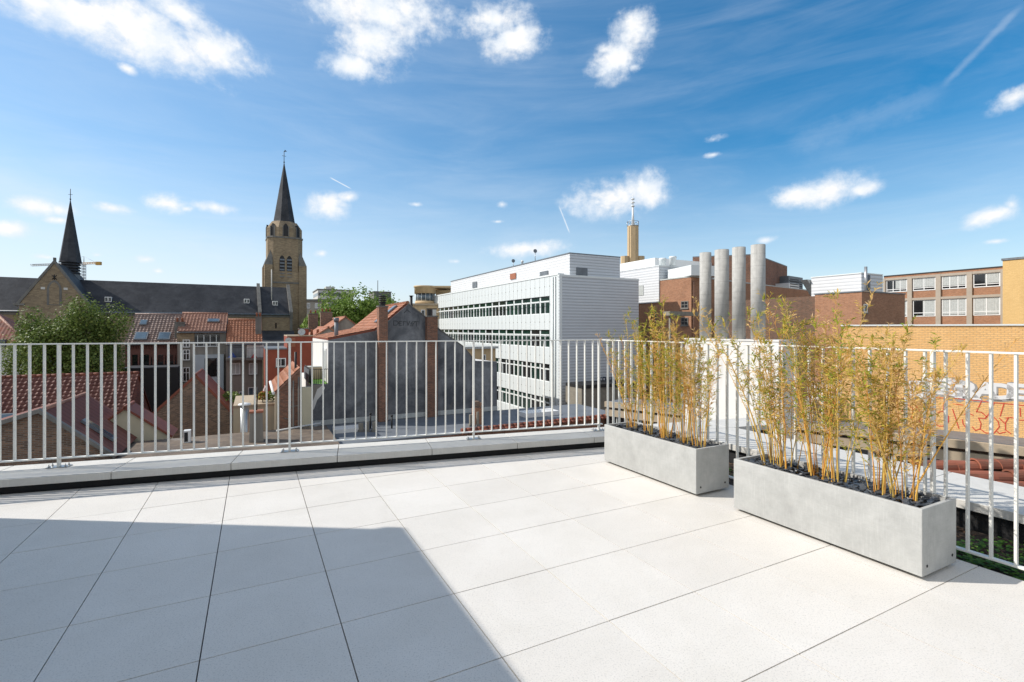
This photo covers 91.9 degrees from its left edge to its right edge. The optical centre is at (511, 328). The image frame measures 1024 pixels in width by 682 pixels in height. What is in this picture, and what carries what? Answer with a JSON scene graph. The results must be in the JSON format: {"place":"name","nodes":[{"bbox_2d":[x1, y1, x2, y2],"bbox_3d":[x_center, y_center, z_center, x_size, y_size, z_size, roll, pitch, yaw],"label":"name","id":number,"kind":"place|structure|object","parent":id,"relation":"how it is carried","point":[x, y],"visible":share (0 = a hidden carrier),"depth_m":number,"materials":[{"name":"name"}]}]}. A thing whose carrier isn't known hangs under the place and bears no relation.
{"place":"outdoors","nodes":[
{"label":"outdoors","id":0,"kind":"place"},
{"bbox_2d":[0,314,29,374],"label":"house","id":1,"kind":"structure","parent":0,"point":[6,323],"depth_m":42.15,"materials":[{"name":"red tile"}]},
{"bbox_2d":[124,313,181,366],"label":"terraced house","id":2,"kind":"structure","parent":0,"point":[153,328],"depth_m":46.56,"materials":[{"name":"red brick"}]},
{"bbox_2d":[130,354,140,365],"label":"window","id":3,"kind":"structure","parent":2,"relation":"in","point":[134,359],"depth_m":45.33,"materials":[{"name":"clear glass"}]},
{"bbox_2d":[0,150,306,390],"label":"church","id":4,"kind":"structure","parent":0,"point":[277,300],"depth_m":78.80,"materials":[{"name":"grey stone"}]},
{"bbox_2d":[152,368,233,437],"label":"house","id":5,"kind":"structure","parent":0,"point":[187,404],"depth_m":34.11,"materials":[{"name":"brick"}]},
{"bbox_2d":[174,312,227,391],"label":"terraced house","id":6,"kind":"structure","parent":0,"point":[200,327],"depth_m":46.51,"materials":[{"name":"ceramic"}]},
{"bbox_2d":[182,367,189,382],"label":"window","id":7,"kind":"structure","parent":6,"relation":"in","point":[186,370],"depth_m":45.88,"materials":[{"name":"white paint"}]},
{"bbox_2d":[195,334,219,346],"bbox_3d":[-28.671,1.105,46.649,2.002,1.206,0.082,0,0,-28],"label":"dormer window","id":8,"kind":"structure","parent":6,"relation":"in","point":[198,337],"depth_m":46.64,"materials":[{"name":"clear glass"}]},
{"bbox_2d":[208,358,216,376],"bbox_3d":[-28.117,3.620,46.276,0.967,1.727,0.050,0,0,-28],"label":"patio door","id":9,"kind":"structure","parent":6,"relation":"in","point":[212,362],"depth_m":46.32,"materials":[{"name":"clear glass"}]},
{"bbox_2d":[222,391,241,402],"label":"shrub","id":10,"kind":"object","parent":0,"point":[227,395],"visible":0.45,"depth_m":36.76,"materials":[{"name":"green plant"}]},
{"bbox_2d":[226,313,263,399],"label":"terraced house","id":11,"kind":"structure","parent":0,"point":[244,330],"depth_m":47.11,"materials":[{"name":"brown brick"}]},
{"bbox_2d":[232,363,240,375],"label":"window","id":12,"kind":"structure","parent":11,"relation":"in","point":[235,366],"depth_m":46.51,"materials":[{"name":"grey glass"}]},
{"bbox_2d":[308,310,318,331],"bbox_3d":[-24.294,2.636,60.564,1.180,9.741,0.780,0,0,-28],"label":"chimney stack","id":13,"kind":"object","parent":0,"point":[313,321],"visible":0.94,"depth_m":60.25,"materials":[{"name":"brick"}]},
{"bbox_2d":[312,286,352,302],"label":"office block","id":14,"kind":"structure","parent":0,"point":[317,293],"depth_m":243.75,"materials":[{"name":"stone"}]},
{"bbox_2d":[369,280,391,301],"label":"tower block","id":15,"kind":"structure","parent":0,"point":[377,294],"depth_m":302.87,"materials":[{"name":"grey stone"}]},
{"bbox_2d":[0,0,1023,305],"label":"sky","id":16,"kind":"structure","parent":0,"point":[426,142],"materials":[{"name":"blue"}]},
{"bbox_2d":[434,252,638,409],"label":"office building","id":17,"kind":"structure","parent":0,"point":[573,296],"depth_m":49.53,"materials":[{"name":"white metal"}]},
{"bbox_2d":[492,301,499,316],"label":"window","id":18,"kind":"structure","parent":17,"relation":"in","point":[496,310],"depth_m":58.06,"materials":[{"name":"white"}]},
{"bbox_2d":[499,301,506,315],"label":"window","id":19,"kind":"structure","parent":17,"relation":"in","point":[503,310],"depth_m":56.43,"materials":[{"name":"white"}]},
{"bbox_2d":[506,300,514,315],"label":"window","id":20,"kind":"structure","parent":17,"relation":"in","point":[510,309],"depth_m":54.68,"materials":[{"name":"white"}]},
{"bbox_2d":[506,330,514,344],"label":"window","id":21,"kind":"structure","parent":17,"relation":"in","point":[509,332],"depth_m":54.68,"materials":[{"name":"white metal"}]},
{"bbox_2d":[506,359,514,375],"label":"window","id":22,"kind":"structure","parent":17,"relation":"in","point":[512,367],"depth_m":54.68,"materials":[{"name":"white"}]},
{"bbox_2d":[506,389,514,404],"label":"window","id":23,"kind":"structure","parent":17,"relation":"in","point":[512,397],"depth_m":54.68,"materials":[{"name":"white"}]},
{"bbox_2d":[514,299,522,315],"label":"window","id":24,"kind":"structure","parent":17,"relation":"in","point":[518,308],"depth_m":53.14,"materials":[{"name":"white"}]},
{"bbox_2d":[514,330,522,345],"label":"window","id":25,"kind":"structure","parent":17,"relation":"in","point":[517,332],"depth_m":53.03,"materials":[{"name":"white"}]},
{"bbox_2d":[514,360,522,376],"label":"window","id":26,"kind":"structure","parent":17,"relation":"in","point":[520,362],"depth_m":52.84,"materials":[{"name":"white"}]},
{"bbox_2d":[514,390,522,407],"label":"window","id":27,"kind":"structure","parent":17,"relation":"in","point":[520,393],"depth_m":52.98,"materials":[{"name":"white"}]},
{"bbox_2d":[522,298,531,314],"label":"window","id":28,"kind":"structure","parent":17,"relation":"in","point":[527,308],"depth_m":51.46,"materials":[{"name":"white"}]},
{"bbox_2d":[522,330,531,345],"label":"window","id":29,"kind":"structure","parent":17,"relation":"in","point":[525,332],"depth_m":51.46,"materials":[{"name":"white metal"}]},
{"bbox_2d":[522,361,531,378],"bbox_3d":[1.559,4.272,51.468,0.144,1.720,1.861,0,0,-28],"label":"window","id":30,"kind":"structure","parent":17,"relation":"in","point":[524,362],"depth_m":51.29,"materials":[{"name":"white"}]},
{"bbox_2d":[522,392,531,407],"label":"window","id":31,"kind":"structure","parent":17,"relation":"in","point":[524,394],"depth_m":51.29,"materials":[{"name":"white"}]},
{"bbox_2d":[531,297,540,314],"bbox_3d":[2.418,-2.267,49.817,0.144,1.720,1.861,0,0,-28],"label":"window","id":32,"kind":"structure","parent":17,"relation":"in","point":[536,308],"depth_m":49.82,"materials":[{"name":"white"}]},
{"bbox_2d":[531,330,540,346],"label":"window","id":33,"kind":"structure","parent":17,"relation":"in","point":[535,334],"depth_m":49.82,"materials":[{"name":"white"}]},
{"bbox_2d":[531,362,540,379],"bbox_3d":[2.418,4.272,49.817,0.144,1.720,1.861,0,0,-28],"label":"window","id":34,"kind":"structure","parent":17,"relation":"in","point":[538,365],"depth_m":49.75,"materials":[{"name":"white"}]},
{"bbox_2d":[540,296,549,313],"bbox_3d":[3.278,-2.267,48.166,0.144,1.720,1.861,0,0,-28],"label":"window","id":35,"kind":"structure","parent":17,"relation":"in","point":[545,307],"depth_m":48.18,"materials":[{"name":"white"}]},
{"bbox_2d":[540,330,549,347],"bbox_3d":[3.278,0.975,48.166,0.144,1.720,1.861,0,0,-28],"label":"window","id":36,"kind":"structure","parent":17,"relation":"in","point":[543,332],"depth_m":48.13,"materials":[{"name":"white"}]},
{"bbox_2d":[540,363,549,381],"bbox_3d":[3.278,4.272,48.166,0.144,1.720,1.861,0,0,-28],"label":"window","id":37,"kind":"structure","parent":17,"relation":"in","point":[547,366],"depth_m":48.13,"materials":[{"name":"white"}]},
{"bbox_2d":[566,379,639,409],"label":"link block","id":38,"kind":"structure","parent":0,"point":[603,390],"depth_m":44.09,"materials":[{"name":"concrete"}]},
{"bbox_2d":[621,198,644,263],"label":"tower","id":39,"kind":"structure","parent":0,"point":[632,242],"depth_m":247.72,"materials":[{"name":"stone"}]},
{"bbox_2d":[620,254,809,402],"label":"brick building","id":40,"kind":"structure","parent":0,"point":[674,281],"depth_m":52.14,"materials":[{"name":"red brick"}]},
{"bbox_2d":[776,279,798,288],"bbox_3d":[35.971,-5.743,64.811,3.375,1.240,1.996,0,0,-39],"label":"air handler","id":41,"kind":"object","parent":40,"relation":"on","point":[792,285],"visible":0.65,"depth_m":63.78,"materials":[{"name":"white paint"}]},
{"bbox_2d":[780,276,802,288],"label":"roof plant","id":42,"kind":"object","parent":40,"relation":"on","point":[784,279],"visible":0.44,"depth_m":65.88,"materials":[{"name":"grey metal"}]},
{"bbox_2d":[729,267,905,413],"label":"brick building","id":43,"kind":"structure","parent":0,"point":[886,307],"depth_m":38.97,"materials":[{"name":"brown brick"}]},
{"bbox_2d":[883,266,1002,323],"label":"office building","id":44,"kind":"structure","parent":0,"point":[969,296],"depth_m":70.84,"materials":[{"name":"orange brick"}]},
{"bbox_2d":[886,279,906,291],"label":"window","id":45,"kind":"structure","parent":44,"relation":"in","point":[900,285],"depth_m":77.01,"materials":[{"name":"white glass"}]},
{"bbox_2d":[913,277,935,290],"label":"window","id":46,"kind":"structure","parent":44,"relation":"in","point":[929,283],"depth_m":73.81,"materials":[{"name":"white glass"}]},
{"bbox_2d":[913,299,935,316],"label":"window","id":47,"kind":"structure","parent":44,"relation":"in","point":[920,307],"depth_m":73.81,"materials":[{"name":"white glass"}]},
{"bbox_2d":[942,275,965,288],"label":"window","id":48,"kind":"structure","parent":44,"relation":"in","point":[955,281],"depth_m":70.65,"materials":[{"name":"white paint"}]},
{"bbox_2d":[942,298,965,315],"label":"window","id":49,"kind":"structure","parent":44,"relation":"in","point":[957,306],"depth_m":70.65,"materials":[{"name":"grey glass"}]},
{"bbox_2d":[973,272,999,287],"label":"window","id":50,"kind":"structure","parent":44,"relation":"in","point":[992,279],"depth_m":67.55,"materials":[{"name":"white glass"}]},
{"bbox_2d":[973,297,999,315],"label":"window","id":51,"kind":"structure","parent":44,"relation":"in","point":[981,305],"depth_m":67.55,"materials":[{"name":"grey glass"}]},
{"bbox_2d":[1001,257,1023,323],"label":"building","id":52,"kind":"structure","parent":0,"point":[1013,290],"depth_m":59.14,"materials":[{"name":"yellow brick"}]},
{"label":"ground","id":53,"kind":"structure","parent":0,"visible":0},
{"bbox_2d":[30,256,101,278],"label":"tower crane","id":54,"kind":"object","parent":53,"relation":"on","point":[83,266],"visible":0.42,"depth_m":230.28,"materials":[{"name":"grey"}]},
{"bbox_2d":[1,292,134,375],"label":"tree","id":55,"kind":"object","parent":53,"relation":"on","point":[80,327],"visible":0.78,"depth_m":36.35,"materials":[{"name":"green plant"}]},
{"bbox_2d":[0,392,136,466],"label":"house","id":56,"kind":"structure","parent":53,"relation":"on","point":[51,431],"depth_m":20.41,"materials":[{"name":"brick"}]},
{"bbox_2d":[1,371,151,417],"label":"house","id":57,"kind":"structure","parent":53,"relation":"on","point":[51,390],"depth_m":32.06,"materials":[{"name":"red brick"}]},
{"bbox_2d":[107,400,177,441],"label":"outbuilding","id":58,"kind":"structure","parent":53,"relation":"on","point":[135,422],"depth_m":24.90,"materials":[{"name":"beige paint"}]},
{"bbox_2d":[122,364,179,411],"bbox_3d":[-31.718,7.897,43.947,3.875,9.150,3.700,0,0,-28],"label":"lean to","id":59,"kind":"object","parent":53,"relation":"on","point":[148,377],"visible":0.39,"depth_m":42.72,"materials":[{"name":"black"}]},
{"bbox_2d":[112,422,339,458],"bbox_3d":[-13.267,8.956,23.027,9.593,7.032,8.294,0,0,-28],"label":"flat roofed annex","id":60,"kind":"object","parent":53,"relation":"on","point":[148,445],"visible":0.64,"depth_m":24.13,"materials":[{"name":"concrete"}]},
{"bbox_2d":[183,429,190,442],"bbox_3d":[-15.858,5.250,24.217,0.290,0.590,0.361,0,0,-28],"label":"air conditioner","id":61,"kind":"object","parent":60,"relation":"on","point":[186,435],"visible":1,"depth_m":24.07,"materials":[{"name":"white paint"}]},
{"bbox_2d":[238,402,251,432],"bbox_3d":[-14.565,6.079,27.000,0.680,4.101,0.680,0,0,0],"label":"flue","id":62,"kind":"object","parent":60,"relation":"on","point":[246,417],"visible":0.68,"depth_m":26.85,"materials":[{"name":"metal"}]},
{"bbox_2d":[249,387,263,442],"bbox_3d":[-12.637,4.223,24.500,0.640,2.647,0.640,0,0,-28],"label":"chimney stack","id":63,"kind":"object","parent":60,"relation":"on","point":[259,426],"visible":0.75,"depth_m":24.27,"materials":[{"name":"brick"}]},
{"bbox_2d":[233,394,274,432],"bbox_3d":[-17.348,8.645,33.852,2.787,7.653,5.100,0,0,-28],"label":"chimney","id":64,"kind":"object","parent":53,"relation":"on","point":[261,405],"depth_m":31.87,"materials":[{"name":"concrete"}]},
{"bbox_2d":[264,346,286,391],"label":"house","id":65,"kind":"structure","parent":53,"relation":"on","point":[272,362],"depth_m":41.35,"materials":[{"name":"red brick"}]},
{"bbox_2d":[269,352,310,429],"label":"house","id":66,"kind":"structure","parent":53,"relation":"on","point":[295,398],"depth_m":27.88,"materials":[{"name":"beige paint"}]},
{"bbox_2d":[284,328,322,372],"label":"house","id":67,"kind":"structure","parent":53,"relation":"on","point":[306,352],"depth_m":42.64,"materials":[{"name":"brick"}]},
{"bbox_2d":[309,326,333,334],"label":"house","id":68,"kind":"structure","parent":53,"relation":"on","point":[326,329],"depth_m":44.08,"materials":[{"name":"orange tile"}]},
{"bbox_2d":[307,299,336,315],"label":"apartment block","id":69,"kind":"structure","parent":53,"relation":"on","point":[312,304],"depth_m":130.00,"materials":[{"name":"grey stone"}]},
{"bbox_2d":[302,302,361,327],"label":"tree","id":70,"kind":"object","parent":53,"relation":"on","point":[343,311],"visible":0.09,"depth_m":72.48,"materials":[{"name":"green plant"}]},
{"bbox_2d":[324,316,355,330],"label":"house","id":71,"kind":"structure","parent":53,"relation":"on","point":[345,323],"depth_m":52.05,"materials":[{"name":"orange ceramic"}]},
{"bbox_2d":[320,309,332,325],"bbox_3d":[-21.970,2.557,58.611,1.380,9.799,0.780,0,0,-28],"label":"chimney stack","id":72,"kind":"object","parent":71,"relation":"on","point":[325,317],"visible":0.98,"depth_m":58.24,"materials":[{"name":"brick"}]},
{"bbox_2d":[300,282,399,327],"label":"tree","id":73,"kind":"object","parent":53,"relation":"on","point":[367,308],"visible":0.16,"depth_m":75.31,"materials":[{"name":"green plant"}]},
{"bbox_2d":[302,295,496,425],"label":"house","id":74,"kind":"structure","parent":53,"relation":"on","point":[402,321],"depth_m":32.92,"materials":[{"name":"grey concrete"}]},
{"bbox_2d":[409,285,450,318],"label":"round building","id":75,"kind":"structure","parent":53,"relation":"on","point":[425,294],"depth_m":76.55,"materials":[{"name":"beige"}]},
{"bbox_2d":[313,404,606,443],"bbox_3d":[-2.128,9.060,32.108,19.720,6.783,6.183,0,0,-28],"label":"flat roofed annex","id":76,"kind":"object","parent":53,"relation":"on","point":[381,428],"visible":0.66,"depth_m":31.18,"materials":[{"name":"grey concrete"}]},
{"bbox_2d":[475,401,481,424],"bbox_3d":[-2.163,5.244,30.944,0.570,1.453,0.500,0,0,-28],"label":"brick chimney","id":77,"kind":"object","parent":76,"relation":"on","point":[478,407],"visible":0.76,"depth_m":30.74,"materials":[{"name":"brown brick"}]},
{"bbox_2d":[463,345,498,360],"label":"house","id":78,"kind":"structure","parent":53,"relation":"on","point":[487,352],"depth_m":44.99,"materials":[{"name":"white paint"}]},
{"bbox_2d":[663,311,699,401],"bbox_3d":[13.538,5.572,39.142,3.600,13.801,0.700,0,0,-28],"label":"canopy","id":79,"kind":"object","parent":53,"relation":"on","point":[675,313],"visible":0.5,"depth_m":38.34,"materials":[{"name":"metal"}]},
{"bbox_2d":[684,338,797,439],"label":"wall","id":80,"kind":"structure","parent":53,"relation":"on","point":[732,400],"depth_m":20.48,"materials":[{"name":"white paint"}]},
{"bbox_2d":[700,252,710,337],"bbox_3d":[8.793,-1.502,22.531,0.500,3.886,0.500,0,0,0],"label":"chimney","id":81,"kind":"object","parent":80,"relation":"on","point":[705,279],"visible":0.88,"depth_m":22.32,"materials":[{"name":"metal"}]},
{"bbox_2d":[715,249,728,338],"bbox_3d":[9.203,-1.504,21.743,0.590,3.890,0.590,0,0,0],"label":"silo","id":82,"kind":"object","parent":80,"relation":"on","point":[722,282],"visible":0.95,"depth_m":21.48,"materials":[{"name":"metal"}]},
{"bbox_2d":[732,246,745,338],"bbox_3d":[9.601,-1.496,20.978,0.531,3.874,0.531,0,0,0],"label":"silo","id":83,"kind":"object","parent":80,"relation":"on","point":[739,288],"visible":0.92,"depth_m":20.75,"materials":[{"name":"metal"}]},
{"bbox_2d":[751,244,765,339],"bbox_3d":[10.017,-1.481,20.179,0.548,3.845,0.548,0,0,0],"label":"silo","id":84,"kind":"object","parent":80,"relation":"on","point":[758,266],"visible":0.92,"depth_m":19.95,"materials":[{"name":"metal"}]},
{"bbox_2d":[604,398,1023,460],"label":"flat roofed annex","id":85,"kind":"object","parent":53,"relation":"on","point":[1003,447],"visible":0.12,"depth_m":22.61,"materials":[{"name":"concrete"}]},
{"bbox_2d":[855,448,895,459],"bbox_3d":[17.141,6.736,23.444,1.600,1.940,0.150,0,0,41],"label":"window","id":86,"kind":"structure","parent":85,"relation":"in","point":[863,451],"depth_m":23.67,"materials":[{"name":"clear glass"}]},
{"bbox_2d":[804,381,841,420],"bbox_3d":[17.090,7.675,26.927,3.448,9.594,0.600,0,0,-28],"label":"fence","id":87,"kind":"object","parent":53,"relation":"on","point":[817,398],"visible":0.09,"depth_m":26.13,"materials":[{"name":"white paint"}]},
{"bbox_2d":[841,324,1023,437],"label":"brick wall","id":88,"kind":"structure","parent":53,"relation":"on","point":[986,337],"depth_m":23.28,"materials":[{"name":"orange"}]},
{"bbox_3d":[-3.483,7.177,1.074,25.034,10.570,12.148,0,0,0],"label":"terrace building","id":89,"kind":"object","parent":53,"relation":"on","visible":0},
{"bbox_2d":[196,478,353,681],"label":"terrace subfloor","id":90,"kind":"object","parent":89,"relation":"on","point":[211,590],"depth_m":2.72,"materials":[{"name":"grey concrete"}]},
{"bbox_2d":[0,447,1023,681],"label":"terrace floor","id":91,"kind":"structure","parent":90,"relation":"on","point":[585,565],"depth_m":2.81,"materials":[{"name":"white tile"}]},
{"bbox_2d":[604,421,728,493],"bbox_3d":[1.500,1.263,4.993,0.420,0.416,1.282,0,0,-28],"label":"planter","id":92,"kind":"object","parent":91,"relation":"on","point":[695,470],"visible":1,"depth_m":4.62,"materials":[{"name":"grey concrete"}]},
{"bbox_2d":[595,317,651,430],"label":"bamboo plant","id":93,"kind":"object","parent":92,"relation":"in","point":[630,403],"visible":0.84,"depth_m":5.42,"materials":[{"name":"green plant"}]},
{"bbox_2d":[629,310,669,434],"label":"bamboo plant","id":94,"kind":"object","parent":92,"relation":"in","point":[640,386],"visible":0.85,"depth_m":5.10,"materials":[{"name":"green plant"}]},
{"bbox_2d":[623,295,703,438],"bbox_3d":[1.524,0.380,4.999,0.536,1.471,0.734,0,0,-17],"label":"bamboo plant","id":95,"kind":"object","parent":92,"relation":"in","point":[663,388],"visible":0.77,"depth_m":4.88,"materials":[{"name":"green plant"}]},
{"bbox_2d":[612,423,718,448],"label":"slate chips","id":96,"kind":"object","parent":92,"relation":"on","point":[657,434],"visible":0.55,"depth_m":4.95,"materials":[{"name":"grey stone"}]},
{"bbox_2d":[648,316,707,443],"bbox_3d":[1.608,0.484,4.777,0.486,1.264,0.586,0,0,0],"label":"bamboo plant","id":97,"kind":"object","parent":92,"relation":"in","point":[680,400],"visible":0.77,"depth_m":4.68,"materials":[{"name":"yellow plant"}]},
{"bbox_2d":[670,324,725,447],"bbox_3d":[1.708,0.530,4.553,0.420,1.170,0.552,0,0,0],"label":"bamboo plant","id":98,"kind":"object","parent":92,"relation":"in","point":[700,390],"visible":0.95,"depth_m":4.50,"materials":[{"name":"yellow plant"}]},
{"bbox_2d":[734,453,955,576],"bbox_3d":[2.280,1.263,3.550,0.420,0.416,1.282,0,0,-28],"label":"planter","id":99,"kind":"object","parent":91,"relation":"on","point":[920,541],"visible":0.98,"depth_m":3.23,"materials":[{"name":"grey concrete"}]},
{"bbox_2d":[692,296,795,464],"bbox_3d":[1.927,0.415,4.138,0.458,1.403,0.831,0,0,-40],"label":"bamboo plant","id":100,"kind":"object","parent":99,"relation":"in","point":[748,382],"visible":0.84,"depth_m":4.04,"materials":[{"name":"yellow plant"}]},
{"bbox_2d":[742,329,827,472],"bbox_3d":[2.163,0.554,3.882,0.591,1.123,0.499,0,0,40],"label":"bamboo plant","id":101,"kind":"object","parent":99,"relation":"in","point":[780,414],"visible":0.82,"depth_m":3.85,"materials":[{"name":"yellow plant"}]},
{"bbox_2d":[756,280,882,479],"bbox_3d":[2.299,0.396,3.614,0.632,1.439,0.800,0,0,-38],"label":"bamboo plant","id":102,"kind":"object","parent":99,"relation":"in","point":[803,415],"visible":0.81,"depth_m":3.66,"materials":[{"name":"yellow plant"}]},
{"bbox_2d":[786,309,895,484],"bbox_3d":[2.284,0.477,3.518,0.435,1.278,0.721,0,0,0],"label":"bamboo plant","id":103,"kind":"object","parent":99,"relation":"in","point":[825,370],"visible":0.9,"depth_m":3.48,"materials":[{"name":"yellow plant"}]},
{"bbox_2d":[744,456,940,506],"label":"slate chips","id":104,"kind":"object","parent":99,"relation":"on","point":[860,486],"visible":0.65,"depth_m":3.40,"materials":[{"name":"grey stone"}]},
{"bbox_2d":[830,315,967,494],"bbox_3d":[2.494,0.512,3.256,0.644,1.207,0.474,0,0,11],"label":"bamboo plant","id":105,"kind":"object","parent":99,"relation":"in","point":[884,429],"visible":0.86,"depth_m":3.21,"materials":[{"name":"yellow plant"}]},
{"bbox_2d":[824,321,1022,500],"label":"bamboo plant","id":106,"kind":"object","parent":99,"relation":"in","point":[925,430],"visible":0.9,"depth_m":3.14,"materials":[{"name":"yellow plant"}]},
{"bbox_2d":[0,418,773,494],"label":"parapet wall","id":107,"kind":"structure","parent":89,"relation":"on","point":[75,475],"depth_m":5.18,"materials":[{"name":"concrete"}]},
{"bbox_2d":[0,339,603,468],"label":"railing","id":108,"kind":"object","parent":107,"relation":"on","point":[289,443],"visible":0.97,"depth_m":5.27,"materials":[{"name":"grey metal"}]},
{"bbox_2d":[680,427,1023,543],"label":"parapet wall","id":109,"kind":"structure","parent":89,"relation":"on","point":[1003,510],"depth_m":4.23,"materials":[{"name":"stone"}]},
{"bbox_2d":[729,462,1023,580],"bbox_3d":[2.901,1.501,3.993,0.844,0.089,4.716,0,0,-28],"label":"ground cover","id":110,"kind":"object","parent":89,"relation":"on","point":[976,561],"visible":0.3,"depth_m":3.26,"materials":[{"name":"green plant"}]},
{"bbox_2d":[602,339,1023,569],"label":"railing","id":111,"kind":"object","parent":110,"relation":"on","point":[966,549],"visible":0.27,"depth_m":3.36,"materials":[{"name":"grey metal"}]},
{"bbox_2d":[903,458,1023,486],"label":"tiled roof","id":112,"kind":"structure","parent":89,"relation":"on","point":[1003,470],"depth_m":5.74,"materials":[{"name":"tile"}]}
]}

